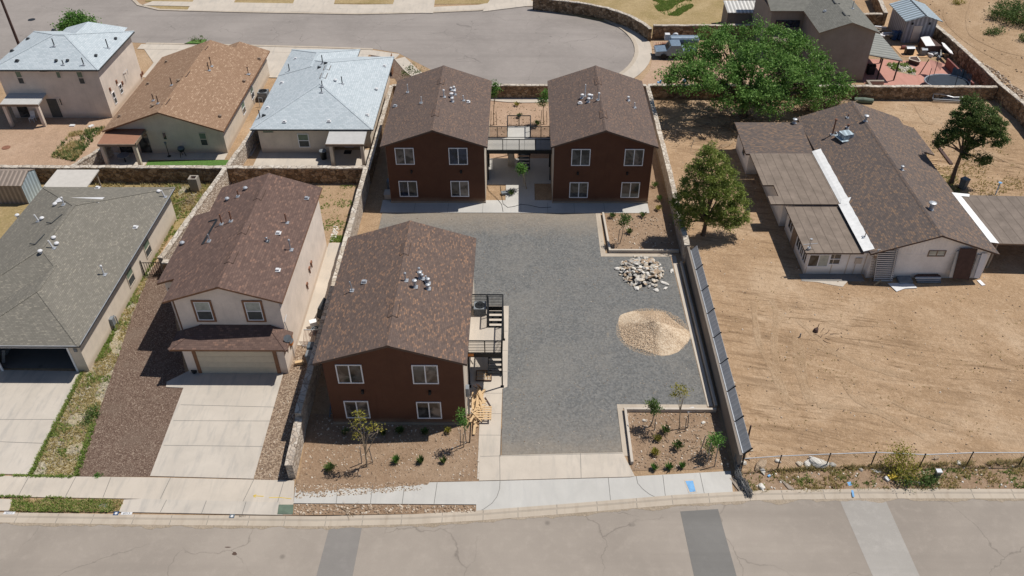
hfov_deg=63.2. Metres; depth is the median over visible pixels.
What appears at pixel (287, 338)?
satellite dish
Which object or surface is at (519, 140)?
footbridge
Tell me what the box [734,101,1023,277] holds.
house
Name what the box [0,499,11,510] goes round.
driveway
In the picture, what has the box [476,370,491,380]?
lattice frame
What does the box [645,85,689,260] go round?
stone wall
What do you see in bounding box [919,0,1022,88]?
pebbles
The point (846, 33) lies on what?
house
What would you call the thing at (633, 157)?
window
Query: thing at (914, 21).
shed
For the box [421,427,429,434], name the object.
shrub
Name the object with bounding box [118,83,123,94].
window
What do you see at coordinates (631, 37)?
kerb
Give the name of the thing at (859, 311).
pebbles
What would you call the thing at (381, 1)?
front lawn
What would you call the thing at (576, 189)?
window
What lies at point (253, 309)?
window
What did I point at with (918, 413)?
tyre track
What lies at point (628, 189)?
window
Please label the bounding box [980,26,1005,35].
bush
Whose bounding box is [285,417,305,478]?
stone wall
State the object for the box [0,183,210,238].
yard ground
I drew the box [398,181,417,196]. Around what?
window
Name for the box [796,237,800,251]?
window
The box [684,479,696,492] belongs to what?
meter cover
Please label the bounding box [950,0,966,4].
bush
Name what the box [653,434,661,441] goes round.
shrub
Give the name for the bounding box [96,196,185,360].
grass
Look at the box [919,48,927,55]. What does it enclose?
tool box
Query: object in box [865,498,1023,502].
gutter dirt
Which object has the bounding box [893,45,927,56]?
patio
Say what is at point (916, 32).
door
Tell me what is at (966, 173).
grass
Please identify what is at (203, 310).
window
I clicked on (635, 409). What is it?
bed wall
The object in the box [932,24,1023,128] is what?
stone wall
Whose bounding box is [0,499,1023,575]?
road
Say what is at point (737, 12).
shed
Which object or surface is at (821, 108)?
branch pile
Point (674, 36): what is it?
tank trailer
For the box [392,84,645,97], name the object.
stone wall
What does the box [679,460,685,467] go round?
shrub
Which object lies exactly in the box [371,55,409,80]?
gravel bed
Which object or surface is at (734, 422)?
boundary wall
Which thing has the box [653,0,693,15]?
grass
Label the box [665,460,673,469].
shrub
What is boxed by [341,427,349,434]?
shrub
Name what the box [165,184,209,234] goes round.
grass
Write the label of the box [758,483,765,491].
rock
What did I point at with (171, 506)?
driveway
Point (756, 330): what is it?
tyre track
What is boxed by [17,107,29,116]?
patio door
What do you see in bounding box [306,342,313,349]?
trash bin
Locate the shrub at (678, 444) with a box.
[672,439,684,449]
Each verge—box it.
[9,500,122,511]
[150,6,188,8]
[185,39,206,43]
[283,504,475,515]
[734,464,1023,491]
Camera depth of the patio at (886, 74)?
92.30 m
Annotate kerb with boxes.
[0,489,1023,525]
[132,0,638,73]
[146,43,372,49]
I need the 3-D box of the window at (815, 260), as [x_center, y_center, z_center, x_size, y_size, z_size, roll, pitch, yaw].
[23.488,-2.102,63.794,1.589,1.184,0.070,0,39,1]
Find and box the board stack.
[914,274,940,282]
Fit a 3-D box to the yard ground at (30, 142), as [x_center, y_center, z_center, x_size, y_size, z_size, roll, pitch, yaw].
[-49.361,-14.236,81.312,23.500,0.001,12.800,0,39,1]
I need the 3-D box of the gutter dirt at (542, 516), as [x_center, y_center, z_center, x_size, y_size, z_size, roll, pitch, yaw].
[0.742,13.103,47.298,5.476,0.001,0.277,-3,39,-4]
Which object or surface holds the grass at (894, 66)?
on the rubble bed at (889, 66)
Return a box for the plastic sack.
[887,473,898,480]
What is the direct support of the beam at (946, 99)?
on the beam
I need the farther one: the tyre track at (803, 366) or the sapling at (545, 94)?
the sapling at (545, 94)
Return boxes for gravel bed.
[77,260,184,476]
[251,346,307,480]
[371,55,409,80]
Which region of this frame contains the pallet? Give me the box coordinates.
[476,406,491,419]
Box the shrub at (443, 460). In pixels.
[438,455,446,462]
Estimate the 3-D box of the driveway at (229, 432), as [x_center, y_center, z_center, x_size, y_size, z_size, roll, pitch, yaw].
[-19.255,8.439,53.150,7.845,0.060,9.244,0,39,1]
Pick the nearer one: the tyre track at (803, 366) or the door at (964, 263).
the tyre track at (803, 366)
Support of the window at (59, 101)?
in the house at (88, 70)
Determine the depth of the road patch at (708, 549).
45.98 m
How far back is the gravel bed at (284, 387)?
52.86 m
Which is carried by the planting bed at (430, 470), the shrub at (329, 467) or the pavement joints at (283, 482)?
the shrub at (329, 467)
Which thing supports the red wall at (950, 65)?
on the patio at (886, 74)
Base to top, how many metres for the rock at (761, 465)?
0.292 m
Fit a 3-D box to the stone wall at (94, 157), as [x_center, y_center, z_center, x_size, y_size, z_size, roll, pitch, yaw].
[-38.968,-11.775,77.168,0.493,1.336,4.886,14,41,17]
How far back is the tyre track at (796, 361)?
56.94 m
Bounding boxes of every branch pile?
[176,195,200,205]
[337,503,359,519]
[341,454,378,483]
[674,97,758,150]
[789,83,861,114]
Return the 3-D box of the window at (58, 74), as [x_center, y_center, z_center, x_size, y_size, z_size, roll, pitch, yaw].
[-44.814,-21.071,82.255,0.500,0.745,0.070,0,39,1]
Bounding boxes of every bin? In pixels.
[305,350,311,363]
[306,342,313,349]
[866,63,876,74]
[890,30,898,39]
[897,30,901,39]
[957,176,970,189]
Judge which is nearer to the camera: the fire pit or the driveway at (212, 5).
the fire pit
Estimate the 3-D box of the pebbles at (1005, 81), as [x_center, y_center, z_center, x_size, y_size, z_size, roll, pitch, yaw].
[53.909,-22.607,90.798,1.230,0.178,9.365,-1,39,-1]
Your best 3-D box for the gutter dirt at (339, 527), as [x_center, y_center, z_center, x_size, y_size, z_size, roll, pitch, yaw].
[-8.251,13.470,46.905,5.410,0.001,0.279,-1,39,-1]
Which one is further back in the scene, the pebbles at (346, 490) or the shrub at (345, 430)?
the shrub at (345, 430)
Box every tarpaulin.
[896,276,912,283]
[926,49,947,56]
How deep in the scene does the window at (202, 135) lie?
78.53 m
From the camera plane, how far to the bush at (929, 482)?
48.81 m
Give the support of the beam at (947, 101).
on the lot ground at (789, 289)
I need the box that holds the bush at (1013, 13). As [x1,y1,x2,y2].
[986,0,1023,26]
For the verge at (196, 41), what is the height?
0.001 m
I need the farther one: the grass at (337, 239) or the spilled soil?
the grass at (337, 239)
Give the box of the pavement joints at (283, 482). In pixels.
[0,405,703,513]
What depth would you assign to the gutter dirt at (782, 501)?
48.18 m
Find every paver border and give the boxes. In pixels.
[596,213,673,256]
[617,404,706,455]
[672,256,712,406]
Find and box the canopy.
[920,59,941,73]
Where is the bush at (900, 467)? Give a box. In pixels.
[876,439,928,485]
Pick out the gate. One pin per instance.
(150, 268)
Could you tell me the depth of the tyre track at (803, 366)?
56.48 m
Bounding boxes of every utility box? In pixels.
[278,505,293,513]
[384,189,390,199]
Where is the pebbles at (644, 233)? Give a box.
[607,214,674,248]
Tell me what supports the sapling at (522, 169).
on the planting bed
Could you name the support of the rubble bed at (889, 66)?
on the patio at (886, 74)
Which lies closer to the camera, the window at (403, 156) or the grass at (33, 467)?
the grass at (33, 467)
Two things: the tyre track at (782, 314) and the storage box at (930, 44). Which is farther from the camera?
the storage box at (930, 44)
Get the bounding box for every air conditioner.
[257,89,268,101]
[474,301,485,314]
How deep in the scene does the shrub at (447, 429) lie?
52.16 m
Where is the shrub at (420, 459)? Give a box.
[416,455,423,463]
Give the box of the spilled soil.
[296,478,432,492]
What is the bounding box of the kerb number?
[113,511,132,514]
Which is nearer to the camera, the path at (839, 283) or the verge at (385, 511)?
the verge at (385, 511)
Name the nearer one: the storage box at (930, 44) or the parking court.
the parking court
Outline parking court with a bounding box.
[379,213,706,454]
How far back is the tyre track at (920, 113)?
84.29 m
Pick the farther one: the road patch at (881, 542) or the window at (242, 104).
the window at (242, 104)
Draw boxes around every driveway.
[0,370,80,474]
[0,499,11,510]
[119,499,282,515]
[143,49,180,77]
[150,371,282,478]
[188,0,234,10]
[249,52,289,155]
[280,502,293,514]
[290,0,334,11]
[390,0,434,13]
[479,452,634,480]
[483,0,530,11]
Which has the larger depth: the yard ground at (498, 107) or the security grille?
the yard ground at (498, 107)
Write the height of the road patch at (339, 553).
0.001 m
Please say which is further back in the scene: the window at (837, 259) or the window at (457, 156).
the window at (457, 156)
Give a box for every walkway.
[380,158,648,212]
[467,306,508,478]
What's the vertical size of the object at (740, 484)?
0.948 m
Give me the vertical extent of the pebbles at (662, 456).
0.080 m
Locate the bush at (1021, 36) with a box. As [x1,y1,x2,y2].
[1016,30,1023,41]
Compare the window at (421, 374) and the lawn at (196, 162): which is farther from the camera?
the lawn at (196, 162)
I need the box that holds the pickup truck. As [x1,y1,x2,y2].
[654,40,694,59]
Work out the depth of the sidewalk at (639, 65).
100.70 m
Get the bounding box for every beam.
[932,99,959,100]
[933,100,959,102]
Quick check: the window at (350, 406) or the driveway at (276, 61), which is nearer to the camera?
the window at (350, 406)
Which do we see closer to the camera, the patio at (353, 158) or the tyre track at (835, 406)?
the tyre track at (835, 406)
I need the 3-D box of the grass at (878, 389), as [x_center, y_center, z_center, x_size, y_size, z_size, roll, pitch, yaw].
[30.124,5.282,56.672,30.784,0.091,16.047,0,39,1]
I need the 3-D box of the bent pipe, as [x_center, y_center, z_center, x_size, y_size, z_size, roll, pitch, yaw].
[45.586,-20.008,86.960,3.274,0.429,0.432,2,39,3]
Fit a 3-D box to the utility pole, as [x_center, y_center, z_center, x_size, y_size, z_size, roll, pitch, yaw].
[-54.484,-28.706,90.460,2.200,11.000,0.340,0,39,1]
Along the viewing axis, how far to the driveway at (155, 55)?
97.28 m
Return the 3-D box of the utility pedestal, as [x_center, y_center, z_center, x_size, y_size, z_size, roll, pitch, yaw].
[25.130,11.011,49.164,0.320,0.720,0.280,0,39,1]
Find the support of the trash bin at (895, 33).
on the ground at (1008, 40)
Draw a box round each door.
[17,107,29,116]
[46,99,62,116]
[119,134,151,152]
[195,351,276,372]
[790,228,796,249]
[910,26,922,41]
[953,248,977,279]
[970,254,980,277]
[974,253,987,277]
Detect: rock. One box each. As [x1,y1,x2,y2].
[755,459,766,471]
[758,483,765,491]
[804,459,810,467]
[809,456,821,467]
[819,458,828,467]
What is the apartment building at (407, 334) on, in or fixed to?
on the ground at (1008, 40)
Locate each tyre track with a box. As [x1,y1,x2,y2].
[750,301,779,383]
[768,299,794,406]
[772,310,790,398]
[791,328,810,402]
[796,320,915,381]
[798,339,817,402]
[807,341,909,375]
[817,403,878,413]
[839,379,926,438]
[856,395,898,421]
[891,399,953,426]
[914,106,941,124]
[942,0,1010,65]
[965,0,1023,56]
[973,135,1023,168]
[974,117,1011,166]
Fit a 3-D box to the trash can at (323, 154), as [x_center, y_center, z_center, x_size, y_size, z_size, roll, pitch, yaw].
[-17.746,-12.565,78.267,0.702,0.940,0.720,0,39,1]
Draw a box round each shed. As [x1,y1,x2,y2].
[0,169,41,203]
[721,0,754,23]
[888,0,942,42]
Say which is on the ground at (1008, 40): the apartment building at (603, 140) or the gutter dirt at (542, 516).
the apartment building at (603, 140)
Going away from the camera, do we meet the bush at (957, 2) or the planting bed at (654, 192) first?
the planting bed at (654, 192)
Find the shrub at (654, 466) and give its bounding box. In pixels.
[651,463,658,470]
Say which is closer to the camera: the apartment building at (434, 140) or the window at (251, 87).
the apartment building at (434, 140)
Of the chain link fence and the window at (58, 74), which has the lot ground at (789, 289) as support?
the chain link fence
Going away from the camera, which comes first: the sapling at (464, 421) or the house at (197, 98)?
the sapling at (464, 421)
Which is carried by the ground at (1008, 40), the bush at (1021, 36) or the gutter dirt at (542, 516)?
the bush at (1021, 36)
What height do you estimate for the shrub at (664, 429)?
0.586 m
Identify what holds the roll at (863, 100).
on the lot ground at (789, 289)
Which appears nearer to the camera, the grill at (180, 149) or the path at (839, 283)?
the path at (839, 283)
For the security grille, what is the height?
2.891 m
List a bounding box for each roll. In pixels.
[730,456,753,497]
[853,97,873,103]
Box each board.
[473,387,479,434]
[478,390,485,403]
[781,479,794,489]
[941,42,952,53]
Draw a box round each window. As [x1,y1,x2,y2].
[14,71,25,83]
[55,71,61,77]
[56,98,63,105]
[75,71,85,83]
[111,91,117,104]
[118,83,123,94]
[125,265,135,287]
[142,237,151,258]
[161,132,167,139]
[190,300,216,321]
[198,132,208,145]
[241,100,245,115]
[241,300,266,321]
[250,85,254,99]
[297,134,309,146]
[335,364,363,383]
[343,401,370,417]
[394,148,414,164]
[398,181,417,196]
[411,365,438,383]
[416,402,441,418]
[448,148,467,164]
[450,181,468,196]
[569,182,588,197]
[571,149,590,165]
[620,182,639,197]
[624,149,643,165]
[788,218,792,233]
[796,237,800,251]
[799,245,803,258]
[802,252,807,265]
[806,254,830,266]
[828,254,842,264]
[927,250,946,256]
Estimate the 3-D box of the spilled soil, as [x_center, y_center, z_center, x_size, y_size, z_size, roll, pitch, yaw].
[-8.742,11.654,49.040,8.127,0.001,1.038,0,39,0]
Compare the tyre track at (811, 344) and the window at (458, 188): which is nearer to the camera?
the tyre track at (811, 344)
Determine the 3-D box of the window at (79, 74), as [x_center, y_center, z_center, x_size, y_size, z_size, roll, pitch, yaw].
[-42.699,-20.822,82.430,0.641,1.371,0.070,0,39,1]
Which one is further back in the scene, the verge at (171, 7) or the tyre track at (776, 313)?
the verge at (171, 7)
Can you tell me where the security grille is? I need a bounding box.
[869,248,898,280]
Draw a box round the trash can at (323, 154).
[319,149,326,159]
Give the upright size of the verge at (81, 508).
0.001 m
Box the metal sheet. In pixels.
[888,283,916,291]
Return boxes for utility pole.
[0,0,19,44]
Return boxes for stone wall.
[0,165,363,183]
[72,147,113,164]
[157,168,229,271]
[162,259,169,268]
[226,131,259,165]
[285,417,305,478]
[294,166,370,430]
[366,85,393,182]
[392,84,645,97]
[533,0,651,41]
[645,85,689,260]
[648,83,997,99]
[652,24,754,39]
[864,13,882,25]
[870,0,887,24]
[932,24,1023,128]
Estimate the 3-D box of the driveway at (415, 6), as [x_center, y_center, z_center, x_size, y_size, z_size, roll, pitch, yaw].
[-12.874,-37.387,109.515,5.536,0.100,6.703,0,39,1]
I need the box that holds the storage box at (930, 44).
[918,36,941,53]
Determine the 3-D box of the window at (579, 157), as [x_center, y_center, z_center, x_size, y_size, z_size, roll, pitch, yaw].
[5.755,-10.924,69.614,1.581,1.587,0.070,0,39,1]
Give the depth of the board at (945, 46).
95.01 m
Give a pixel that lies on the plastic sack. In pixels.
(892, 477)
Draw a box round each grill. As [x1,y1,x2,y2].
[177,146,185,157]
[904,46,915,54]
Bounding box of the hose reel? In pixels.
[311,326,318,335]
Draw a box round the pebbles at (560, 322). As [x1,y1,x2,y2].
[395,213,694,447]
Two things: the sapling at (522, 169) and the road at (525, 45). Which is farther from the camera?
the road at (525, 45)
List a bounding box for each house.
[0,22,143,126]
[0,170,176,370]
[97,40,269,164]
[157,173,326,373]
[250,49,393,165]
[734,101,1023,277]
[751,0,902,84]
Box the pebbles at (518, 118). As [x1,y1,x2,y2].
[493,103,547,134]
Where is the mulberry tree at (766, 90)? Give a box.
[653,13,860,120]
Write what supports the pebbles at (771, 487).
on the verge at (867, 475)
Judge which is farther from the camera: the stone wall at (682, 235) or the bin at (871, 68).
the bin at (871, 68)
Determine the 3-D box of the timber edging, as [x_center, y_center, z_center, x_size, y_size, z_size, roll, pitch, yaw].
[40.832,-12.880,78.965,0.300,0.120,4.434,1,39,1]
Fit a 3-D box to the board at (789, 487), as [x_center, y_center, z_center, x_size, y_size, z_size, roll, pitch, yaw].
[16.153,11.611,48.976,0.265,0.060,1.037,-26,46,-28]
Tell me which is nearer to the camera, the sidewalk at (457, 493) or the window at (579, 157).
the sidewalk at (457, 493)
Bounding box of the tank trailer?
[654,33,698,46]
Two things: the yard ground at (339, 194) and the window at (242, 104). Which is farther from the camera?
the window at (242, 104)
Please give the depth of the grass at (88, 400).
54.16 m
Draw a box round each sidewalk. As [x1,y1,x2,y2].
[0,476,294,502]
[137,44,399,58]
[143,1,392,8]
[230,1,651,102]
[294,481,478,510]
[395,57,421,75]
[479,471,732,509]
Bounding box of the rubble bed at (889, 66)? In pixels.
[888,65,915,74]
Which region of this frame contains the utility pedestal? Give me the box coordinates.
[933,469,942,477]
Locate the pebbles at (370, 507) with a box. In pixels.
[294,504,475,514]
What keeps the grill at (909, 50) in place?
on the patio at (900, 51)
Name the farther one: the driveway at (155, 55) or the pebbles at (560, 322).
the driveway at (155, 55)
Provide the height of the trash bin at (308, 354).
1.085 m
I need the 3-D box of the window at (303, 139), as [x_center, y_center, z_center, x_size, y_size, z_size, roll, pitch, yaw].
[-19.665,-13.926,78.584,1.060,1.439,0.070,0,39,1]
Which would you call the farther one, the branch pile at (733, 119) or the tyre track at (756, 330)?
the branch pile at (733, 119)
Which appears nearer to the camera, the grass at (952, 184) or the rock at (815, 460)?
the rock at (815, 460)
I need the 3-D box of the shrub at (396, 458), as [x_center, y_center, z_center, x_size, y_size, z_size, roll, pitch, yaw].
[-7.015,10.379,50.261,0.690,0.598,0.620,-26,46,-28]
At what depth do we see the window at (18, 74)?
82.44 m
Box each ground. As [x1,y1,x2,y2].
[0,0,1023,515]
[0,114,117,164]
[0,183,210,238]
[319,187,357,245]
[489,101,548,157]
[557,0,723,31]
[642,41,787,84]
[654,100,1023,471]
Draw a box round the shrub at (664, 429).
[660,424,670,432]
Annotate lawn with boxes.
[145,0,532,3]
[146,160,228,165]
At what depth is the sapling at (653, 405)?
51.37 m
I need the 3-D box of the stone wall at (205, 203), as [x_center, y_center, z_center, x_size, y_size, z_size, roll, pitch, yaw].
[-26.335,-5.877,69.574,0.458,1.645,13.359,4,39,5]
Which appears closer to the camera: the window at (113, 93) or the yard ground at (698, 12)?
the window at (113, 93)
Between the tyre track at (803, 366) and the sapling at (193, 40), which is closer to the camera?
the tyre track at (803, 366)
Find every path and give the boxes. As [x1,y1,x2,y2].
[297,243,341,345]
[806,281,846,286]
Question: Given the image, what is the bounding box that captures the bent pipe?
[932,94,961,98]
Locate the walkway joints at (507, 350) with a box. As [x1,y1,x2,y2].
[414,203,604,413]
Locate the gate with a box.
[139,260,162,275]
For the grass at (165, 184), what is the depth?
74.13 m
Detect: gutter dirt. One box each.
[0,522,165,529]
[166,525,317,528]
[317,524,413,529]
[414,520,476,526]
[477,513,572,521]
[572,505,675,515]
[676,500,761,505]
[762,498,865,504]
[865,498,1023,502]
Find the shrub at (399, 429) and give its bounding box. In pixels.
[395,426,405,433]
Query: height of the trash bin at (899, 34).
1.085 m
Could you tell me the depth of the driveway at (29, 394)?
53.88 m
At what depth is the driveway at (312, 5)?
108.83 m
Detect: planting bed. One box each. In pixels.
[299,413,478,481]
[358,147,388,234]
[604,148,679,252]
[627,411,731,470]
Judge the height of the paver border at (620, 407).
0.054 m
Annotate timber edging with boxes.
[932,140,952,164]
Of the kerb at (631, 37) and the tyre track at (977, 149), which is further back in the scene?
the kerb at (631, 37)
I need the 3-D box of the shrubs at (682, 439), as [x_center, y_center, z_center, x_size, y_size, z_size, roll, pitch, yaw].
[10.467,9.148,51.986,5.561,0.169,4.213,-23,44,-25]
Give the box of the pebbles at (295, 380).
[254,347,304,479]
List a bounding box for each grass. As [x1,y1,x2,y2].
[0,473,73,498]
[28,371,83,473]
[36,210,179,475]
[52,126,104,160]
[73,413,97,475]
[93,182,210,215]
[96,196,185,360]
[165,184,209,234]
[320,184,357,236]
[330,234,343,242]
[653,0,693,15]
[729,296,1023,457]
[748,457,1023,472]
[887,62,915,72]
[923,131,1023,195]
[942,174,967,192]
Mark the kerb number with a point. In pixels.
(122, 513)
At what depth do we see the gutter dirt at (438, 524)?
47.06 m
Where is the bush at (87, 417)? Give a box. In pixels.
[77,402,101,428]
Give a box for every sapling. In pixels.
[188,34,207,41]
[348,409,386,466]
[455,407,469,447]
[490,79,502,124]
[515,162,527,188]
[536,88,547,123]
[616,211,633,243]
[645,397,664,429]
[669,382,693,431]
[698,432,726,466]
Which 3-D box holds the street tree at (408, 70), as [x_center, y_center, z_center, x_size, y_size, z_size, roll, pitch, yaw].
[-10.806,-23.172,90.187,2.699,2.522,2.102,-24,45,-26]
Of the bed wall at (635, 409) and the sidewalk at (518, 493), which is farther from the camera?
the bed wall at (635, 409)
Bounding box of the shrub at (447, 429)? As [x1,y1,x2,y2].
[444,426,451,432]
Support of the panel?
attached to the house at (851, 187)
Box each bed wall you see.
[602,212,678,252]
[624,407,716,463]
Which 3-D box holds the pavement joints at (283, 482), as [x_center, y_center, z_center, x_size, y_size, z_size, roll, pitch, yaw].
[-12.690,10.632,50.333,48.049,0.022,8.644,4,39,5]
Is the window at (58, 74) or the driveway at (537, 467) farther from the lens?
the window at (58, 74)
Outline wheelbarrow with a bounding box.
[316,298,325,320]
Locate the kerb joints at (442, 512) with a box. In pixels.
[14,489,1014,525]
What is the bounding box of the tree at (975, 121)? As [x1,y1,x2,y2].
[928,91,1015,183]
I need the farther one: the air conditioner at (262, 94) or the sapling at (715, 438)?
the air conditioner at (262, 94)
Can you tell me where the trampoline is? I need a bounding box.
[924,60,971,84]
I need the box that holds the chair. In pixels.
[28,111,36,122]
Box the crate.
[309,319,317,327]
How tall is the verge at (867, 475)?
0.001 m
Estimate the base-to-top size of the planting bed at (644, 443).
0.001 m
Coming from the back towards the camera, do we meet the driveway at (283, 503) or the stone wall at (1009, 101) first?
the stone wall at (1009, 101)
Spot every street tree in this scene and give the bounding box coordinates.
[50,8,101,30]
[401,61,426,76]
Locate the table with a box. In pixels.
[117,152,129,161]
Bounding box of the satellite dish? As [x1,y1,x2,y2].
[283,335,291,341]
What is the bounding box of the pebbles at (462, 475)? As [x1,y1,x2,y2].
[301,415,478,480]
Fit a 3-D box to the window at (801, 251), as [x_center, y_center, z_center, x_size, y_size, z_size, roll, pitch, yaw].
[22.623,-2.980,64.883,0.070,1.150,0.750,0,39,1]
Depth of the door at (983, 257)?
62.96 m
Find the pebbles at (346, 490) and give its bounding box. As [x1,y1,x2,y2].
[295,481,427,498]
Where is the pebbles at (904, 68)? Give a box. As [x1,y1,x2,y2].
[891,63,915,73]
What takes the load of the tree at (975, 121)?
on the lot ground at (789, 289)
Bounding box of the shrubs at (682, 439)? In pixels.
[624,413,723,470]
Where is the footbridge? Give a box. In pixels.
[486,115,551,179]
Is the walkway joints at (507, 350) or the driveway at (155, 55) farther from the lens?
the driveway at (155, 55)
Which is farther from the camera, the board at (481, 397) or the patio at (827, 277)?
the patio at (827, 277)
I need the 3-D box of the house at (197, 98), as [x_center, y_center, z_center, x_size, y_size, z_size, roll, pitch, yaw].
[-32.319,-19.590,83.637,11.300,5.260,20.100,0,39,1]
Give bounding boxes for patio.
[104,153,227,164]
[253,150,370,165]
[799,274,863,280]
[862,59,951,84]
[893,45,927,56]
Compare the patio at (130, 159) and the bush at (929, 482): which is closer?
the bush at (929, 482)
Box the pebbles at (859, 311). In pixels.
[657,104,1023,457]
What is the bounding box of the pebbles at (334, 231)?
[329,225,339,241]
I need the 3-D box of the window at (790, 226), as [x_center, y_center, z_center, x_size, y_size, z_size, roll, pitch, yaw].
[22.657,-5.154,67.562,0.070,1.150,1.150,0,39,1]
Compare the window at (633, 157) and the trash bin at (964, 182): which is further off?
the trash bin at (964, 182)
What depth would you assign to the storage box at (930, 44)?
96.23 m
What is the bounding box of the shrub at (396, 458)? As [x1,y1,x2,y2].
[391,454,399,463]
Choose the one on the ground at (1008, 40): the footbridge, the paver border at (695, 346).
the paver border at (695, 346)
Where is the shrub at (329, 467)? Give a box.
[323,462,336,471]
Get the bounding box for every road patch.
[316,527,361,575]
[680,509,736,575]
[840,500,918,575]
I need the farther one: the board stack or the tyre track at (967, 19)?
the tyre track at (967, 19)
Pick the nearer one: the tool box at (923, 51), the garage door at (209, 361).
the garage door at (209, 361)
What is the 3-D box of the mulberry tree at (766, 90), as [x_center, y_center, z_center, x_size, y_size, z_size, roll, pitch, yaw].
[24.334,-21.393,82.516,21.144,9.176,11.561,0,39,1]
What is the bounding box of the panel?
[949,251,958,276]
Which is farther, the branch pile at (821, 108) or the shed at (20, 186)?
the branch pile at (821, 108)
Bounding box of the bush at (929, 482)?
[895,467,939,492]
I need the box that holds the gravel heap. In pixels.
[619,311,690,355]
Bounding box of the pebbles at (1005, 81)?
[982,63,1023,99]
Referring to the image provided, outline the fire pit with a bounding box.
[908,56,920,65]
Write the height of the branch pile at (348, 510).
0.206 m
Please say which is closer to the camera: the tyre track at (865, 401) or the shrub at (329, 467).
the shrub at (329, 467)
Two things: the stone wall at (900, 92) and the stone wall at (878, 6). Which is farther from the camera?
the stone wall at (878, 6)
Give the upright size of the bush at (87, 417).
0.785 m
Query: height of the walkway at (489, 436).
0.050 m
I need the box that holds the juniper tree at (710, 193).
[666,140,753,235]
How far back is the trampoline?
89.59 m
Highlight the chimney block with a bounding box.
[187,175,201,191]
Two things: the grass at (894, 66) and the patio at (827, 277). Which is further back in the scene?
the grass at (894, 66)
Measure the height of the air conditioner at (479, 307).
0.635 m
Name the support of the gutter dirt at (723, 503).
on the road at (970, 537)
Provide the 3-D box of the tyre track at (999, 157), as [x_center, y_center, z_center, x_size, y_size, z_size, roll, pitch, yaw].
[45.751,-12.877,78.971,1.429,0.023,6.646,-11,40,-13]
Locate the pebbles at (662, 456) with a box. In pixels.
[627,412,728,468]
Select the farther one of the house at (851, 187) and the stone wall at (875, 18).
the stone wall at (875, 18)
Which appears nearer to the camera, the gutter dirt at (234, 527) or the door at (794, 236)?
the gutter dirt at (234, 527)
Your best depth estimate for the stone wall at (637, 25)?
104.89 m
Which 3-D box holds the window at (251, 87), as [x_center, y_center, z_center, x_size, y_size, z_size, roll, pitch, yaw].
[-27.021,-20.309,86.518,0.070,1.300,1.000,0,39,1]
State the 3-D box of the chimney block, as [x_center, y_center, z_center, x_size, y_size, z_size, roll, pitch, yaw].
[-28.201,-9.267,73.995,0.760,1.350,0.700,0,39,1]
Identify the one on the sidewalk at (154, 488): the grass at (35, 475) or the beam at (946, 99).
the grass at (35, 475)
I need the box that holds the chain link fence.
[741,451,1023,470]
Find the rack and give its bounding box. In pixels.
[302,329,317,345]
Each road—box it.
[0,0,634,83]
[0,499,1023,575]
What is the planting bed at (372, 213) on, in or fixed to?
on the ground at (1008, 40)
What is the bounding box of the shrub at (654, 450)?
[652,447,660,455]
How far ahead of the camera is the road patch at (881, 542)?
46.18 m
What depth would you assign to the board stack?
63.70 m
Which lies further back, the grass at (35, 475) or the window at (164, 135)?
the window at (164, 135)
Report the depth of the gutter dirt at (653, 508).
47.74 m
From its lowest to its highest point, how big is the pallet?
0.118 m
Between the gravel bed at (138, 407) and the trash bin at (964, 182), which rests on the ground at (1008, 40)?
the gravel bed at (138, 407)
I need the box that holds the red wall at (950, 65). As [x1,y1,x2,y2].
[945,58,973,84]
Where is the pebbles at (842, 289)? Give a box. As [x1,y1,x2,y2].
[668,109,1022,456]
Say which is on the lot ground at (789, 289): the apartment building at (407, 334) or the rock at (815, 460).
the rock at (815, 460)
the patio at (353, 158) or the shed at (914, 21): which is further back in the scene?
the shed at (914, 21)
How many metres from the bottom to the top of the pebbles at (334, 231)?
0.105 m
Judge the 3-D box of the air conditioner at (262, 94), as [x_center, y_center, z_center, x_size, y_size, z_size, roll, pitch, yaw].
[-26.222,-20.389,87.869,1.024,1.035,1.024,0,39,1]
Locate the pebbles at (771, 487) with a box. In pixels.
[750,465,1015,489]
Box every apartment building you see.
[313,220,504,424]
[380,65,491,202]
[547,65,658,203]
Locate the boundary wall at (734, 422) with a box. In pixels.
[680,246,752,464]

